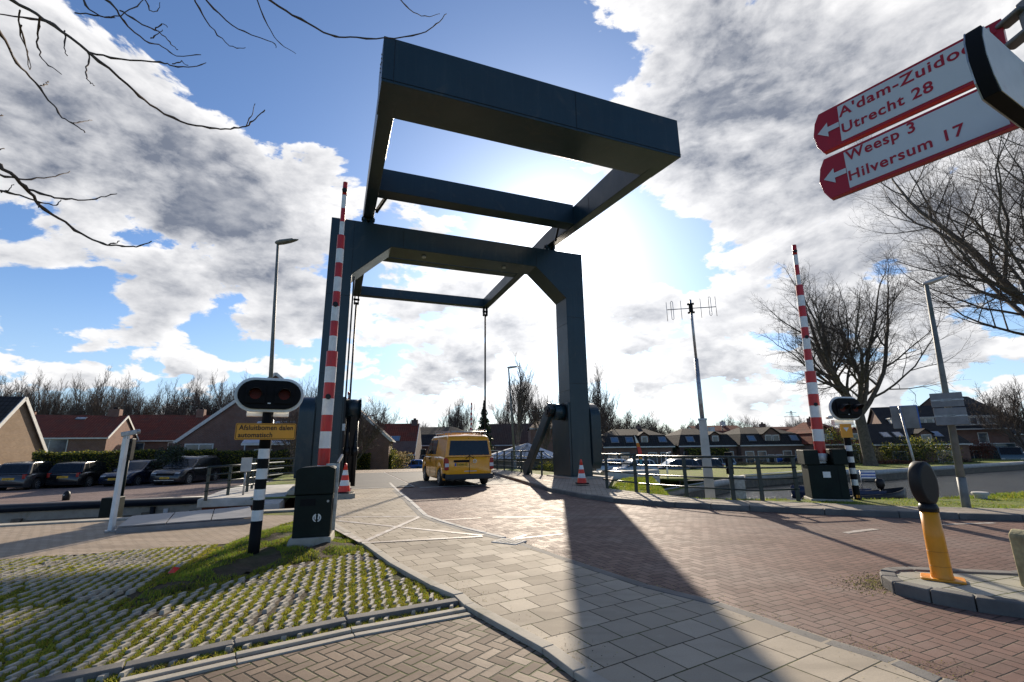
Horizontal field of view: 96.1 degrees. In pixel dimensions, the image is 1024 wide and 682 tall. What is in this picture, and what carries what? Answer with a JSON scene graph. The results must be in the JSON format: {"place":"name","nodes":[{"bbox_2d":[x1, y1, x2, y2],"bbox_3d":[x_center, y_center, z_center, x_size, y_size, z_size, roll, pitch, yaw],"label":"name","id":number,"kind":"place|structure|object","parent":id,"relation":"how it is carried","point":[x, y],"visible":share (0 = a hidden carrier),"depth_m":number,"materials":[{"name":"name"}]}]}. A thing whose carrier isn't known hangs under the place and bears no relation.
{"place":"outdoors","nodes":[
{"label":"outdoors","id":0,"kind":"place"},
{"bbox_2d":[0,478,274,503],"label":"parking lot","id":1,"kind":"structure","parent":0,"point":[78,493],"depth_m":22.45,"materials":[{"name":"brick"}]},
{"bbox_2d":[0,461,53,489],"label":"parked car","id":2,"kind":"object","parent":1,"relation":"on","point":[30,475],"visible":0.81,"depth_m":24.30,"materials":[{"name":"metal"}]},
{"bbox_2d":[45,460,107,487],"bbox_3d":[-25.013,7.804,27.103,2.100,1.500,4.028,2,-13,-12],"label":"parked car","id":3,"kind":"object","parent":1,"relation":"on","point":[87,473],"visible":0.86,"depth_m":25.54,"materials":[{"name":"metal"}]},
{"bbox_2d":[98,459,166,485],"bbox_3d":[-22.592,7.933,27.796,2.040,1.500,4.029,1,-13,-6],"label":"parked car","id":4,"kind":"object","parent":1,"relation":"on","point":[139,471],"visible":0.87,"depth_m":26.90,"materials":[{"name":"metal"}]},
{"bbox_2d":[149,455,221,484],"bbox_3d":[-20.044,7.987,28.542,2.180,1.668,4.428,0,-13,-4],"label":"parked car","id":5,"kind":"object","parent":1,"relation":"on","point":[187,469],"visible":0.94,"depth_m":27.64,"materials":[{"name":"metal"}]},
{"bbox_2d":[267,238,298,479],"bbox_3d":[-13.121,0.868,25.468,1.399,14.048,0.474,-1,-13,0],"label":"street lamp","id":6,"kind":"object","parent":1,"relation":"on","point":[278,243],"visible":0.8,"depth_m":26.08,"materials":[{"name":"metal"}]},
{"bbox_2d":[0,515,293,559],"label":"tan path","id":7,"kind":"structure","parent":0,"point":[19,542],"depth_m":8.01,"materials":[{"name":"brick"}]},
{"bbox_2d":[104,429,139,532],"bbox_3d":[-7.528,2.685,8.894,0.304,1.934,0.180,10,-17,-38],"label":"detector post","id":8,"kind":"object","parent":7,"relation":"on","point":[125,435],"visible":0.86,"depth_m":8.85,"materials":[{"name":"grey metal"}]},
{"bbox_2d":[115,506,251,533],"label":"steel walkway","id":9,"kind":"structure","parent":7,"relation":"on","point":[196,517],"depth_m":9.28,"materials":[{"name":"grey metal"}]},
{"bbox_2d":[0,530,459,681],"bbox_3d":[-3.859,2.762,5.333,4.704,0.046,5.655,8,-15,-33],"label":"paver grass","id":10,"kind":"structure","parent":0,"point":[314,600],"depth_m":4.43,"materials":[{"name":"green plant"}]},
{"bbox_2d":[0,545,453,681],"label":"paver teeth","id":11,"kind":"object","parent":10,"relation":"on","point":[226,631],"visible":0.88,"depth_m":4.42},
{"bbox_2d":[21,598,457,681],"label":"kerb","id":12,"kind":"structure","parent":10,"relation":"on","point":[110,669],"depth_m":3.49,"materials":[{"name":"concrete"}]},
{"bbox_2d":[136,523,356,603],"bbox_3d":[-3.428,3.168,7.248,2.105,0.117,5.280,2,-13,-14],"label":"earth mound","id":13,"kind":"object","parent":10,"relation":"on","point":[263,556],"visible":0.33,"depth_m":6.06,"materials":[{"name":"green plant"}]},
{"bbox_2d":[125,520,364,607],"bbox_3d":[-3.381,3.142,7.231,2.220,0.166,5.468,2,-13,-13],"label":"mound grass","id":14,"kind":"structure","parent":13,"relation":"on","point":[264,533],"depth_m":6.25,"materials":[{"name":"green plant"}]},
{"bbox_2d":[234,377,303,553],"bbox_3d":[-3.564,1.812,6.566,0.920,2.598,0.510,6,-15,-27],"label":"warning light","id":15,"kind":"object","parent":13,"relation":"on","point":[267,400],"visible":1,"depth_m":6.71,"materials":[{"name":"white paint"}]},
{"bbox_2d":[287,182,347,546],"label":"barrier gate","id":16,"kind":"structure","parent":10,"relation":"on","point":[315,505],"depth_m":7.25,"materials":[{"name":"metal"}]},
{"bbox_2d":[136,611,578,681],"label":"brick apron","id":17,"kind":"object","parent":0,"point":[472,648],"visible":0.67,"depth_m":3.23,"materials":[{"name":"brick"}]},
{"bbox_2d":[3,468,715,560],"bbox_3d":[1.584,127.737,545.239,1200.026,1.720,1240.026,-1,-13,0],"label":"ground","id":18,"kind":"structure","parent":0,"point":[666,481],"depth_m":23.16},
{"bbox_2d":[0,396,47,464],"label":"house","id":19,"kind":"structure","parent":18,"relation":"on","point":[21,438],"depth_m":29.78,"materials":[{"name":"beige brick"}]},
{"bbox_2d":[0,366,63,414],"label":"bare tree","id":20,"kind":"object","parent":18,"relation":"on","point":[37,393],"visible":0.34,"depth_m":78.62,"materials":[{"name":"brown plant"}]},
{"bbox_2d":[26,375,73,414],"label":"bare tree","id":21,"kind":"object","parent":18,"relation":"on","point":[55,409],"visible":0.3,"depth_m":79.64,"materials":[{"name":"brown plant"}]},
{"bbox_2d":[33,407,138,451],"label":"house","id":22,"kind":"structure","parent":18,"relation":"on","point":[71,433],"depth_m":48.61,"materials":[{"name":"red brick"}]},
{"bbox_2d":[44,439,68,451],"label":"window","id":23,"kind":"structure","parent":22,"relation":"in","point":[54,445],"depth_m":46.39,"materials":[{"name":"clear glass"}]},
{"bbox_2d":[64,372,120,414],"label":"bare tree","id":24,"kind":"object","parent":18,"relation":"on","point":[90,409],"visible":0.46,"depth_m":78.08,"materials":[{"name":"brown plant"}]},
{"bbox_2d":[70,366,143,414],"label":"bare tree","id":25,"kind":"object","parent":18,"relation":"on","point":[99,388],"visible":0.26,"depth_m":84.06,"materials":[{"name":"brown plant"}]},
{"bbox_2d":[25,448,216,488],"bbox_3d":[-23.746,7.826,28.727,1.243,2.209,9.024,-12,-17,41],"label":"hedge","id":26,"kind":"object","parent":18,"relation":"on","point":[110,459],"visible":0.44,"depth_m":27.55,"materials":[{"name":"green plant"}]},
{"bbox_2d":[103,372,153,415],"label":"bare tree","id":27,"kind":"object","parent":18,"relation":"on","point":[115,403],"visible":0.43,"depth_m":77.50,"materials":[{"name":"brown plant"}]},
{"bbox_2d":[124,379,165,414],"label":"bare tree","id":28,"kind":"object","parent":18,"relation":"on","point":[145,410],"visible":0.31,"depth_m":79.29,"materials":[{"name":"brown plant"}]},
{"bbox_2d":[0,508,293,526],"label":"lock edge","id":29,"kind":"object","parent":18,"relation":"on","point":[107,519],"depth_m":9.85,"materials":[{"name":"concrete"}]},
{"bbox_2d":[0,496,294,523],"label":"lock wall","id":30,"kind":"structure","parent":18,"relation":"on","point":[38,512],"depth_m":17.50,"materials":[{"name":"concrete"}]},
{"bbox_2d":[98,438,135,517],"bbox_3d":[-14.488,5.274,16.873,0.360,3.332,0.870,1,-13,-9],"label":"lock signal","id":31,"kind":"object","parent":30,"relation":"attached to","point":[105,507],"visible":0.4,"depth_m":16.89,"materials":[{"name":"green paint"}]},
{"bbox_2d":[149,379,185,414],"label":"bare tree","id":32,"kind":"object","parent":18,"relation":"on","point":[166,402],"visible":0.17,"depth_m":76.89,"materials":[{"name":"brown plant"}]},
{"bbox_2d":[149,442,186,483],"bbox_3d":[-20.979,7.481,28.176,2.209,2.490,2.101,-1,-13,0],"label":"shrub","id":33,"kind":"object","parent":18,"relation":"on","point":[173,452],"visible":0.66,"depth_m":28.14,"materials":[{"name":"green plant"}]},
{"bbox_2d":[127,408,210,453],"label":"house","id":34,"kind":"structure","parent":18,"relation":"on","point":[157,432],"depth_m":59.11,"materials":[{"name":"red brick"}]},
{"bbox_2d":[159,377,205,414],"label":"bare tree","id":35,"kind":"object","parent":18,"relation":"on","point":[170,407],"visible":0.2,"depth_m":77.02,"materials":[{"name":"brown plant"}]},
{"bbox_2d":[175,374,220,414],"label":"bare tree","id":36,"kind":"object","parent":18,"relation":"on","point":[194,409],"visible":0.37,"depth_m":78.18,"materials":[{"name":"brown plant"}]},
{"bbox_2d":[187,377,233,414],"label":"bare tree","id":37,"kind":"object","parent":18,"relation":"on","point":[213,406],"visible":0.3,"depth_m":78.96,"materials":[{"name":"brown plant"}]},
{"bbox_2d":[0,0,446,247],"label":"overhanging tree","id":38,"kind":"object","parent":18,"relation":"on","point":[12,174],"visible":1,"depth_m":3.72,"materials":[{"name":"brown plant"}]},
{"bbox_2d":[197,484,294,509],"bbox_3d":[-9.106,5.989,15.962,2.450,1.400,7.100,4,-14,-20],"label":"abutment","id":39,"kind":"object","parent":18,"relation":"on","point":[235,497],"visible":0.38,"depth_m":14.56,"materials":[{"name":"concrete"}]},
{"bbox_2d":[203,461,284,500],"bbox_3d":[-9.450,4.938,16.572,0.093,1.031,5.092,0,-13,-1],"label":"railing","id":40,"kind":"object","parent":39,"relation":"on","point":[229,473],"visible":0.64,"depth_m":15.30,"materials":[{"name":"metal"}]},
{"bbox_2d":[215,449,294,478],"bbox_3d":[-17.750,8.624,32.490,6.041,2.177,1.220,1,-13,-7],"label":"hedge","id":41,"kind":"object","parent":18,"relation":"on","point":[228,457],"visible":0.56,"depth_m":32.15,"materials":[{"name":"green plant"}]},
{"bbox_2d":[173,372,344,451],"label":"house","id":42,"kind":"structure","parent":18,"relation":"on","point":[216,430],"depth_m":37.48,"materials":[{"name":"red brick"}]},
{"bbox_2d":[119,607,465,681],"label":"paver edging","id":43,"kind":"object","parent":18,"relation":"on","point":[204,662],"visible":0.56,"depth_m":3.50,"materials":[{"name":"concrete"}]},
{"bbox_2d":[260,406,344,473],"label":"house","id":44,"kind":"structure","parent":18,"relation":"on","point":[292,443],"depth_m":29.62,"materials":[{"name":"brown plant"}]},
{"bbox_2d":[138,612,470,681],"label":"paver edging","id":45,"kind":"object","parent":18,"relation":"on","point":[190,672],"visible":0.52,"depth_m":3.42,"materials":[{"name":"concrete"}]},
{"bbox_2d":[343,399,387,469],"bbox_3d":[-13.309,8.178,39.124,5.492,6.915,4.158,7,-15,-30],"label":"bare tree","id":46,"kind":"object","parent":18,"relation":"on","point":[361,435],"visible":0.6,"depth_m":39.20,"materials":[{"name":"brown plant"}]},
{"bbox_2d":[345,398,395,469],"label":"house","id":47,"kind":"structure","parent":18,"relation":"on","point":[380,453],"depth_m":44.12,"materials":[{"name":"red brick"}]},
{"bbox_2d":[382,418,421,468],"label":"house","id":48,"kind":"structure","parent":18,"relation":"on","point":[406,438],"depth_m":57.31,"materials":[{"name":"brick"}]},
{"bbox_2d":[420,427,462,458],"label":"house","id":49,"kind":"structure","parent":18,"relation":"on","point":[428,435],"depth_m":67.63,"materials":[{"name":"tile"}]},
{"bbox_2d":[389,483,505,537],"bbox_3d":[-3.118,4.716,13.838,0.738,0.084,14.448,4,-14,-21],"label":"path edging","id":50,"kind":"object","parent":18,"relation":"on","point":[419,509],"visible":0.57,"depth_m":9.32,"materials":[{"name":"concrete"}]},
{"bbox_2d":[438,397,465,430],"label":"bare tree","id":51,"kind":"object","parent":18,"relation":"on","point":[454,422],"visible":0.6,"depth_m":78.39,"materials":[{"name":"brown plant"}]},
{"bbox_2d":[335,521,610,681],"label":"path edging","id":52,"kind":"object","parent":18,"relation":"on","point":[563,660],"visible":0.69,"depth_m":3.82,"materials":[{"name":"concrete"}]},
{"bbox_2d":[288,36,680,494],"bbox_3d":[-2.350,0.297,20.626,12.550,11.620,19.612,4,-14,-20],"label":"drawbridge","id":53,"kind":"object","parent":18,"relation":"on","point":[632,148],"visible":0.88,"depth_m":17.38,"materials":[{"name":"paint"}]},
{"bbox_2d":[477,423,532,452],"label":"house","id":54,"kind":"structure","parent":18,"relation":"on","point":[501,434],"depth_m":65.71,"materials":[{"name":"brown tile"}]},
{"bbox_2d":[505,352,538,445],"bbox_3d":[0.925,5.851,37.894,3.047,10.553,5.037,-1,-13,0],"label":"bare tree","id":55,"kind":"object","parent":18,"relation":"on","point":[521,400],"visible":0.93,"depth_m":37.51,"materials":[{"name":"brown plant"}]},
{"bbox_2d":[491,443,553,471],"bbox_3d":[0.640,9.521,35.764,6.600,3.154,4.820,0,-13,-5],"label":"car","id":56,"kind":"object","parent":18,"relation":"on","point":[547,455],"visible":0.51,"depth_m":34.01,"materials":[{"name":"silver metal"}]},
{"bbox_2d":[529,389,558,449],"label":"bare tree","id":57,"kind":"object","parent":18,"relation":"on","point":[537,421],"visible":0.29,"depth_m":45.02,"materials":[{"name":"brown plant"}]},
{"bbox_2d":[588,359,620,434],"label":"bare tree","id":58,"kind":"object","parent":18,"relation":"on","point":[596,400],"visible":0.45,"depth_m":58.88,"materials":[{"name":"brown plant"}]},
{"bbox_2d":[593,469,659,483],"bbox_3d":[5.204,7.086,23.067,3.500,1.300,4.000,4,-14,-20],"label":"abutment","id":59,"kind":"object","parent":18,"relation":"on","point":[622,475],"visible":0.31,"depth_m":21.37,"materials":[{"name":"concrete"}]},
{"bbox_2d":[608,459,658,469],"bbox_3d":[10.080,10.675,38.561,4.026,1.530,2.060,2,-13,-10],"label":"parked car","id":60,"kind":"object","parent":18,"relation":"on","point":[629,467],"visible":0.27,"depth_m":38.02,"materials":[{"name":"paint"}]},
{"bbox_2d":[601,424,674,463],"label":"worker house","id":61,"kind":"structure","parent":18,"relation":"on","point":[618,441],"depth_m":52.60,"materials":[{"name":"tile"}]},
{"bbox_2d":[392,490,957,681],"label":"kerb","id":62,"kind":"structure","parent":18,"relation":"on","point":[919,672],"depth_m":3.97,"materials":[{"name":"concrete"}]},
{"bbox_2d":[666,297,716,498],"bbox_3d":[5.488,1.628,13.424,1.416,6.010,0.260,-6,-14,22],"label":"antenna mast","id":63,"kind":"object","parent":18,"relation":"on","point":[705,451],"visible":0.88,"depth_m":13.13,"materials":[{"name":"metal"}]},
{"bbox_2d":[665,423,737,462],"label":"worker house","id":64,"kind":"structure","parent":18,"relation":"on","point":[681,439],"depth_m":53.87,"materials":[{"name":"tile"}]},
{"bbox_2d":[684,447,729,458],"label":"hedge","id":65,"kind":"object","parent":18,"relation":"on","point":[697,451],"visible":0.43,"depth_m":51.91,"materials":[{"name":"green plant"}]},
{"bbox_2d":[724,422,804,462],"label":"worker house","id":66,"kind":"structure","parent":18,"relation":"on","point":[762,439],"depth_m":52.63,"materials":[{"name":"tile"}]},
{"bbox_2d":[664,469,875,498],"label":"guide wall","id":67,"kind":"structure","parent":18,"relation":"on","point":[700,493],"depth_m":31.50,"materials":[{"name":"grey concrete"}]},
{"bbox_2d":[787,417,862,462],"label":"worker house","id":68,"kind":"structure","parent":18,"relation":"on","point":[803,430],"depth_m":51.29,"materials":[{"name":"red tile"}]},
{"bbox_2d":[750,243,988,465],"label":"bare tree","id":69,"kind":"object","parent":18,"relation":"on","point":[826,355],"visible":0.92,"depth_m":43.63,"materials":[{"name":"brown plant"}]},
{"bbox_2d":[856,423,972,461],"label":"house","id":70,"kind":"structure","parent":18,"relation":"on","point":[881,433],"depth_m":49.84,"materials":[{"name":"red brick"}]},
{"bbox_2d":[814,0,1023,200],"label":"finger signpost","id":71,"kind":"object","parent":18,"relation":"on","point":[987,62],"visible":1,"depth_m":2.00,"materials":[{"name":"metal"}]},
{"bbox_2d":[844,129,1023,339],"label":"bare tree","id":72,"kind":"object","parent":18,"relation":"on","point":[1003,283],"visible":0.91,"depth_m":38.14,"materials":[{"name":"brown plant"}]},
{"bbox_2d":[867,403,1010,457],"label":"house","id":73,"kind":"structure","parent":18,"relation":"on","point":[882,415],"depth_m":59.55,"materials":[{"name":"red brick"}]},
{"bbox_2d":[875,461,1023,479],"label":"quay wall","id":74,"kind":"structure","parent":18,"relation":"on","point":[892,474],"depth_m":41.22,"materials":[{"name":"grey concrete"}]},
{"bbox_2d":[349,472,410,488],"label":"path deck","id":75,"kind":"structure","parent":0,"point":[371,480],"depth_m":20.34,"materials":[{"name":"concrete"}]},
{"bbox_2d":[0,0,1023,432],"label":"sky","id":76,"kind":"structure","parent":0,"point":[746,84],"materials":[{"name":"blue"}]},
{"bbox_2d":[336,487,944,681],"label":"cycle path","id":77,"kind":"structure","parent":0,"point":[557,600],"depth_m":3.92,"materials":[{"name":"tile"}]},
{"bbox_2d":[387,473,1023,681],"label":"road","id":78,"kind":"structure","parent":0,"point":[787,568],"depth_m":6.05,"materials":[{"name":"brick"}]},
{"bbox_2d":[388,472,519,486],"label":"bridge deck","id":79,"kind":"structure","parent":78,"relation":"on","point":[415,479],"depth_m":20.29,"materials":[{"name":"concrete"}]},
{"bbox_2d":[420,429,493,485],"bbox_3d":[-2.476,4.952,19.739,2.430,2.154,4.970,4,-14,-20],"label":"van","id":80,"kind":"object","parent":79,"relation":"on","point":[458,455],"visible":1,"depth_m":17.70,"materials":[{"name":"paint"}]},
{"bbox_2d":[352,527,1006,681],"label":"grit","id":81,"kind":"object","parent":78,"relation":"on","point":[873,582],"visible":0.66,"depth_m":4.69,"materials":[{"name":"soil"}]},
{"bbox_2d":[494,472,1023,520],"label":"kerb","id":82,"kind":"structure","parent":78,"relation":"on","point":[916,514],"depth_m":9.87,"materials":[{"name":"concrete"}]},
{"bbox_2d":[879,567,1023,617],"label":"kerb","id":83,"kind":"structure","parent":78,"relation":"on","point":[891,581],"depth_m":4.21,"materials":[{"name":"concrete"}]},
{"bbox_2d":[896,571,1023,604],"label":"traffic island","id":84,"kind":"structure","parent":78,"relation":"on","point":[1007,586],"depth_m":4.46,"materials":[{"name":"concrete"}]},
{"bbox_2d":[908,461,966,584],"bbox_3d":[4.309,1.830,4.735,0.340,1.150,0.273,-12,-17,39],"label":"bollard","id":85,"kind":"object","parent":84,"relation":"on","point":[923,483],"visible":1,"depth_m":4.68,"materials":[{"name":"yellow plastic"}]},
{"bbox_2d":[1008,529,1023,586],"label":"stone post","id":86,"kind":"object","parent":84,"relation":"on","point":[1016,537],"visible":1,"depth_m":4.37,"materials":[{"name":"stone"}]},
{"bbox_2d":[656,463,801,491],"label":"bank grass","id":87,"kind":"structure","parent":0,"point":[719,472],"depth_m":36.10,"materials":[{"name":"green plant"}]},
{"bbox_2d":[492,469,1023,513],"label":"pavement","id":88,"kind":"structure","parent":0,"point":[595,486],"depth_m":11.84,"materials":[{"name":"concrete"}]},
{"bbox_2d":[490,450,544,474],"bbox_3d":[-0.211,6.843,26.185,0.096,1.201,9.800,4,-14,-20],"label":"railing","id":89,"kind":"object","parent":88,"relation":"on","point":[512,461],"visible":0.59,"depth_m":25.51,"materials":[{"name":"metal"}]},
{"bbox_2d":[609,476,1023,508],"bbox_3d":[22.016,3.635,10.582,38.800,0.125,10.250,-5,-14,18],"label":"grass verge","id":90,"kind":"object","parent":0,"point":[953,504],"depth_m":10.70,"materials":[{"name":"green plant"}]},
{"bbox_2d":[601,453,637,491],"bbox_3d":[3.328,4.098,14.345,0.096,1.141,1.759,5,-14,-23],"label":"railing","id":91,"kind":"object","parent":90,"relation":"on","point":[634,472],"visible":0.92,"depth_m":14.24,"materials":[{"name":"metal"}]},
{"bbox_2d":[636,455,800,500],"bbox_3d":[5.165,3.602,12.152,4.084,1.121,0.877,-10,-16,34],"label":"railing","id":92,"kind":"object","parent":90,"relation":"on","point":[759,478],"visible":0.94,"depth_m":11.54,"materials":[{"name":"metal"}]},
{"bbox_2d":[792,244,853,501],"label":"barrier gate","id":93,"kind":"structure","parent":90,"relation":"on","point":[824,474],"depth_m":11.59,"materials":[{"name":"metal"}]},
{"bbox_2d":[826,397,863,499],"bbox_3d":[8.555,2.738,11.481,0.990,2.701,0.520,2,-13,-12],"label":"warning light","id":94,"kind":"object","parent":90,"relation":"on","point":[845,412],"visible":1,"depth_m":11.63,"materials":[{"name":"white paint"}]},
{"bbox_2d":[889,405,921,460],"bbox_3d":[10.218,2.891,11.729,0.555,2.477,0.170,-11,-17,39],"label":"traffic sign","id":95,"kind":"object","parent":90,"relation":"on","point":[905,416],"visible":0.94,"depth_m":11.93,"materials":[{"name":"metal"}]},
{"bbox_2d":[922,275,971,507],"bbox_3d":[9.771,1.072,10.122,0.829,5.314,0.213,-1,-13,0],"label":"street lamp","id":96,"kind":"object","parent":90,"relation":"on","point":[961,481],"visible":0.94,"depth_m":10.04,"materials":[{"name":"metal"}]},
{"bbox_2d":[929,392,968,425],"bbox_3d":[9.423,1.466,9.923,0.530,0.690,0.120,-12,-17,42],"label":"traffic sign","id":97,"kind":"object","parent":96,"relation":"attached to","point":[953,415],"visible":1,"depth_m":9.88,"materials":[{"name":"metal"}]},
{"bbox_2d":[702,469,1023,499],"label":"water","id":98,"kind":"structure","parent":0,"point":[1001,481],"depth_m":31.25,"materials":[{"name":"grey liquid"}]},
{"bbox_2d":[790,471,886,498],"bbox_3d":[14.826,6.713,20.960,3.890,1.551,1.240,-3,-13,10],"label":"dinghy","id":99,"kind":"object","parent":98,"relation":"on","point":[880,483],"visible":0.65,"depth_m":20.91,"materials":[{"name":"grey wood"}]},
{"bbox_2d":[850,487,906,499],"bbox_3d":[15.714,6.797,20.190,3.890,1.220,1.240,2,-13,-12],"label":"dinghy","id":100,"kind":"object","parent":98,"relation":"on","point":[898,492],"visible":0.2,"depth_m":19.89,"materials":[{"name":"black paint"}]},
{"bbox_2d":[845,458,1023,469],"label":"grass","id":101,"kind":"structure","parent":0,"point":[859,466],"depth_m":44.28,"materials":[{"name":"green plant"}]},
{"bbox_2d":[889,434,963,463],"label":"shrub","id":102,"kind":"object","parent":101,"relation":"on","point":[936,452],"visible":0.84,"depth_m":45.82,"materials":[{"name":"green plant"}]},
{"bbox_2d":[968,439,997,459],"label":"shrub","id":103,"kind":"object","parent":101,"relation":"on","point":[987,453],"visible":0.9,"depth_m":54.02,"materials":[{"name":"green plant"}]},
{"bbox_2d":[965,384,1023,442],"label":"bare tree","id":104,"kind":"object","parent":101,"relation":"on","point":[1002,408],"visible":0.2,"depth_m":60.87,"materials":[{"name":"brown plant"}]},
{"bbox_2d":[968,374,1023,448],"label":"bare tree","id":105,"kind":"object","parent":101,"relation":"on","point":[1018,407],"visible":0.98,"depth_m":54.70,"materials":[{"name":"brown plant"}]},
{"bbox_2d":[982,443,1023,459],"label":"car","id":106,"kind":"object","parent":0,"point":[1008,451],"visible":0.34,"depth_m":54.15,"materials":[{"name":"paint"}]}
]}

